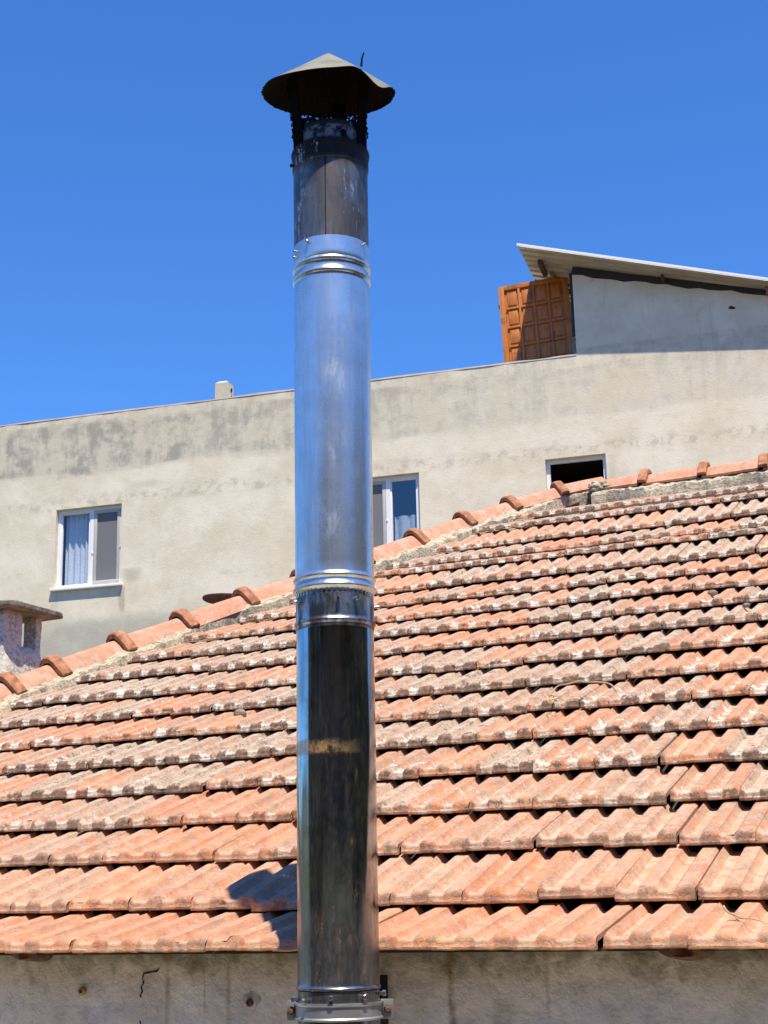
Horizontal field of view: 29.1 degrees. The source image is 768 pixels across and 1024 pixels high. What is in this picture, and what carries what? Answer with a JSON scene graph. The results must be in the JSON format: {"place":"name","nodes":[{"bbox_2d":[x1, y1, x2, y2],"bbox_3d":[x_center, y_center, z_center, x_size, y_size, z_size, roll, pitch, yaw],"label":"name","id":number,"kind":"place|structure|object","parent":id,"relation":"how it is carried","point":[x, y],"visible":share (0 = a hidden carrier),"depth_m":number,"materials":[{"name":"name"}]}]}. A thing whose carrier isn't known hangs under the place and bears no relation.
{"place":"outdoors","nodes":[
{"label":"outdoors","id":0,"kind":"place"},
{"bbox_2d":[0,243,767,659],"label":"plastered building","id":1,"kind":"structure","parent":0,"point":[126,521],"depth_m":25.10,"materials":[{"name":"paint"}]},
{"bbox_2d":[49,505,122,591],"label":"window","id":2,"kind":"structure","parent":1,"relation":"in","point":[89,539],"depth_m":26.44,"materials":[{"name":"white plastic"}]},
{"bbox_2d":[215,381,232,398],"bbox_3d":[-2.846,-2.117,26.426,0.267,0.410,0.240,-6,-15,16],"label":"rooftop vent","id":3,"kind":"object","parent":1,"relation":"on","point":[223,389],"visible":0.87,"depth_m":26.33,"materials":[{"name":"paint"}]},
{"bbox_2d":[373,474,419,546],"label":"window","id":4,"kind":"structure","parent":1,"relation":"in","point":[396,499],"depth_m":24.95,"materials":[{"name":"white plastic"}]},
{"bbox_2d":[498,277,572,362],"bbox_3d":[2.617,-2.953,25.254,1.316,2.212,0.175,-6,-15,16],"label":"wooden door","id":5,"kind":"structure","parent":1,"relation":"attached to","point":[536,319],"depth_m":25.35,"materials":[{"name":"brown wood"}]},
{"bbox_2d":[507,291,516,305],"bbox_3d":[2.212,-3.685,25.608,0.166,0.256,0.028,-6,-15,16],"label":"door panel","id":6,"kind":"structure","parent":5,"relation":"in","point":[511,296],"depth_m":25.60,"materials":[{"name":"brown wood"}]},
{"bbox_2d":[509,310,518,324],"bbox_3d":[2.230,-3.346,25.496,0.166,0.251,0.028,-6,-15,16],"label":"door panel","id":7,"kind":"structure","parent":5,"relation":"in","point":[513,315],"depth_m":25.49,"materials":[{"name":"brown wood"}]},
{"bbox_2d":[510,329,519,343],"bbox_3d":[2.247,-3.009,25.385,0.166,0.251,0.028,-6,-15,16],"label":"door panel","id":8,"kind":"structure","parent":5,"relation":"in","point":[515,336],"depth_m":25.38,"materials":[{"name":"brown wood"}]},
{"bbox_2d":[512,348,521,360],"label":"door panel","id":9,"kind":"structure","parent":5,"relation":"in","point":[516,353],"depth_m":25.27,"materials":[{"name":"brown wood"}]},
{"bbox_2d":[522,289,530,303],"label":"door panel","id":10,"kind":"structure","parent":5,"relation":"in","point":[526,294],"depth_m":25.53,"materials":[{"name":"brown wood"}]},
{"bbox_2d":[523,308,532,321],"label":"door panel","id":11,"kind":"structure","parent":5,"relation":"in","point":[528,315],"depth_m":25.42,"materials":[{"name":"brown wood"}]},
{"bbox_2d":[525,327,534,340],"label":"door panel","id":12,"kind":"structure","parent":5,"relation":"in","point":[529,332],"depth_m":25.31,"materials":[{"name":"brown wood"}]},
{"bbox_2d":[526,346,536,359],"bbox_3d":[2.509,-2.707,25.207,0.166,0.251,0.028,-6,-15,16],"label":"door panel","id":13,"kind":"structure","parent":5,"relation":"in","point":[531,350],"depth_m":25.20,"materials":[{"name":"brown wood"}]},
{"bbox_2d":[536,286,545,300],"bbox_3d":[2.701,-3.755,25.473,0.166,0.256,0.028,-6,-15,16],"label":"door panel","id":14,"kind":"structure","parent":5,"relation":"in","point":[541,294],"depth_m":25.46,"materials":[{"name":"brown wood"}]},
{"bbox_2d":[538,305,547,319],"bbox_3d":[2.718,-3.416,25.361,0.166,0.251,0.028,-6,-15,16],"label":"door panel","id":15,"kind":"structure","parent":5,"relation":"in","point":[542,310],"depth_m":25.35,"materials":[{"name":"brown wood"}]},
{"bbox_2d":[540,324,549,338],"bbox_3d":[2.736,-3.079,25.250,0.166,0.251,0.028,-6,-15,16],"label":"door panel","id":16,"kind":"structure","parent":5,"relation":"in","point":[544,329],"depth_m":25.24,"materials":[{"name":"brown wood"}]},
{"bbox_2d":[541,343,550,357],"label":"door panel","id":17,"kind":"structure","parent":5,"relation":"in","point":[546,348],"depth_m":25.13,"materials":[{"name":"brown wood"}]},
{"bbox_2d":[551,284,560,297],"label":"door panel","id":18,"kind":"structure","parent":5,"relation":"in","point":[555,289],"depth_m":25.40,"materials":[{"name":"brown wood"}]},
{"bbox_2d":[552,303,562,316],"bbox_3d":[2.963,-3.451,25.293,0.166,0.251,0.028,-6,-15,16],"label":"door panel","id":19,"kind":"structure","parent":5,"relation":"in","point":[557,308],"depth_m":25.28,"materials":[{"name":"brown wood"}]},
{"bbox_2d":[554,321,563,335],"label":"door panel","id":20,"kind":"structure","parent":5,"relation":"in","point":[559,326],"depth_m":25.17,"materials":[{"name":"brown wood"}]},
{"bbox_2d":[556,341,565,354],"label":"door panel","id":21,"kind":"structure","parent":5,"relation":"in","point":[561,347],"depth_m":25.06,"materials":[{"name":"brown wood"}]},
{"bbox_2d":[546,455,606,488],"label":"window","id":22,"kind":"structure","parent":1,"relation":"in","point":[571,470],"depth_m":25.40,"materials":[{"name":"white plastic"}]},
{"bbox_2d":[0,0,767,424],"label":"sky","id":23,"kind":"structure","parent":0,"point":[147,195],"materials":[{"name":"blue"}]},
{"label":"courtyard","id":24,"kind":"structure","parent":0,"visible":0},
{"bbox_2d":[0,453,767,1023],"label":"tiled house","id":25,"kind":"structure","parent":24,"relation":"on","point":[588,853],"depth_m":5.06,"materials":[{"name":"tile"}]},
{"bbox_2d":[0,599,62,675],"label":"masonry chimney","id":26,"kind":"object","parent":25,"relation":"on","point":[16,658],"visible":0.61,"depth_m":8.84,"materials":[{"name":"concrete"}]},
{"bbox_2d":[202,593,231,603],"bbox_3d":[-1.072,1.219,10.229,0.374,1.305,0.374,-1,-15,0],"label":"flue hat","id":27,"kind":"object","parent":25,"relation":"on","point":[213,598],"visible":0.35,"depth_m":10.38,"materials":[{"name":"black metal"}]},
{"bbox_2d":[233,708,246,716],"bbox_3d":[-0.624,0.873,6.419,0.059,0.043,0.039,-1,-15,0],"label":"stone","id":28,"kind":"object","parent":25,"relation":"on","point":[240,711],"visible":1,"depth_m":6.40,"materials":[{"name":"stone"}]},
{"bbox_2d":[261,52,394,1023],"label":"stove pipe","id":29,"kind":"object","parent":25,"relation":"attached to","point":[341,980],"visible":1,"depth_m":3.64,"materials":[{"name":"silver metal"}]},
{"bbox_2d":[537,681,615,704],"bbox_3d":[0.722,0.679,5.569,0.292,0.107,0.150,-1,-15,0],"label":"dry vine","id":30,"kind":"object","parent":25,"relation":"on","point":[611,685],"visible":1,"depth_m":5.58,"materials":[{"name":"beige plant"}]},
{"bbox_2d":[707,590,717,595],"bbox_3d":[1.566,0.386,7.061,0.048,0.029,0.036,-1,-15,0],"label":"stone","id":31,"kind":"object","parent":25,"relation":"on","point":[712,592],"visible":1,"depth_m":7.05,"materials":[{"name":"stone"}]},
{"bbox_2d":[722,905,765,923],"bbox_3d":[0.827,0.935,3.429,0.032,0.049,0.143,8,-17,-30],"label":"dry twig","id":32,"kind":"object","parent":25,"relation":"on","point":[727,911],"visible":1,"depth_m":3.43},
{"bbox_2d":[742,603,749,607],"bbox_3d":[1.635,0.421,6.687,0.036,0.022,0.028,-1,-15,0],"label":"stone","id":33,"kind":"object","parent":25,"relation":"on","point":[745,605],"visible":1,"depth_m":6.68,"materials":[{"name":"stone"}]}
]}

